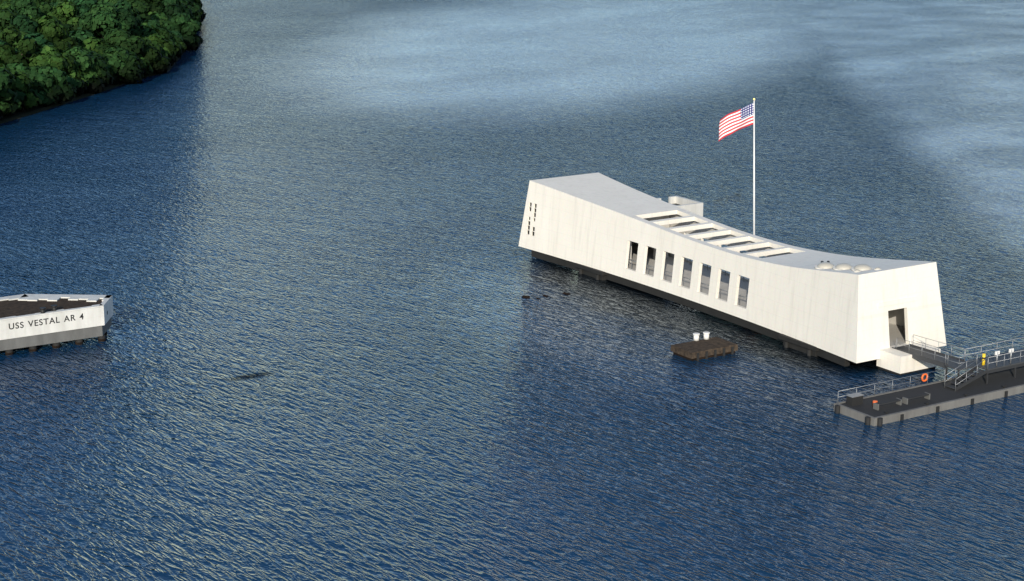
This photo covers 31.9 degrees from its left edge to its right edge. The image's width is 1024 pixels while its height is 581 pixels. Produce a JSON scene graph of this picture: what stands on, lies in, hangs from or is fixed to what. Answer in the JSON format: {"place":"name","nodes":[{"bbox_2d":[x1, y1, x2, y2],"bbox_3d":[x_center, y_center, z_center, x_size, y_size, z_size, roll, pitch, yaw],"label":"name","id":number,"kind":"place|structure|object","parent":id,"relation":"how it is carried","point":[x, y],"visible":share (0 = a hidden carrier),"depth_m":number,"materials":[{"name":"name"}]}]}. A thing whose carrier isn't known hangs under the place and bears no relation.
{"place":"outdoors","nodes":[
{"label":"outdoors","id":0,"kind":"place"},
{"bbox_2d":[0,50,185,123],"bbox_3d":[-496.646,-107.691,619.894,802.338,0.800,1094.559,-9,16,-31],"label":"shoreline","id":1,"kind":"structure","parent":0,"point":[30,111],"depth_m":317.57,"materials":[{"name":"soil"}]},
{"bbox_2d":[0,0,205,119],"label":"shore trees","id":2,"kind":"object","parent":1,"relation":"on","point":[52,51],"visible":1,"depth_m":349.08,"materials":[{"name":"green plant"}]},
{"bbox_2d":[0,0,1023,580],"bbox_3d":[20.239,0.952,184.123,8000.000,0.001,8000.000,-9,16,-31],"label":"harbour water","id":3,"kind":"structure","parent":0,"point":[306,216],"depth_m":182.62,"materials":[{"name":"blue liquid"}]},
{"bbox_2d":[0,294,113,355],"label":"mooring quay","id":4,"kind":"structure","parent":3,"relation":"in","point":[97,312],"depth_m":166.72,"materials":[{"name":"grey concrete"}]},
{"bbox_2d":[9,313,83,328],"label":"lettering","id":5,"kind":"object","parent":4,"relation":"attached to","point":[81,316],"visible":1,"depth_m":164.95,"materials":[{"name":"black"}]},
{"bbox_2d":[245,292,569,376],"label":"wreck remains","id":6,"kind":"object","parent":3,"relation":"on","point":[528,297],"visible":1,"depth_m":185.26,"materials":[{"name":"brown metal"}]},
{"bbox_2d":[657,196,702,233],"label":"concrete quay box","id":7,"kind":"object","parent":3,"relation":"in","point":[693,206],"visible":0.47,"depth_m":212.72,"materials":[{"name":"white concrete"}]},
{"bbox_2d":[671,332,737,360],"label":"mooring float","id":8,"kind":"object","parent":3,"relation":"on","point":[705,347],"visible":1,"depth_m":163.98,"materials":[{"name":"brown wood"}]},
{"bbox_2d":[519,173,945,374],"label":"arizona memorial","id":9,"kind":"object","parent":3,"relation":"in","point":[843,310],"visible":0.98,"depth_m":175.23,"materials":[{"name":"concrete"}]},
{"bbox_2d":[746,98,754,277],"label":"flag pole","id":10,"kind":"object","parent":3,"relation":"in","point":[753,170],"visible":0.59,"depth_m":188.96,"materials":[{"name":"white metal"}]},
{"bbox_2d":[719,103,753,140],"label":"flag","id":11,"kind":"object","parent":10,"relation":"attached to","point":[733,122],"visible":1,"depth_m":187.32,"materials":[{"name":"multicoloured fabric"}]},
{"bbox_2d":[834,366,1023,426],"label":"floating dock","id":12,"kind":"object","parent":3,"relation":"on","point":[910,402],"visible":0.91,"depth_m":149.23,"materials":[{"name":"grey concrete"}]},
{"bbox_2d":[837,334,1023,402],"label":"railing","id":13,"kind":"object","parent":12,"relation":"on","point":[999,361],"visible":1,"depth_m":154.61,"materials":[{"name":"grey metal"}]}
]}

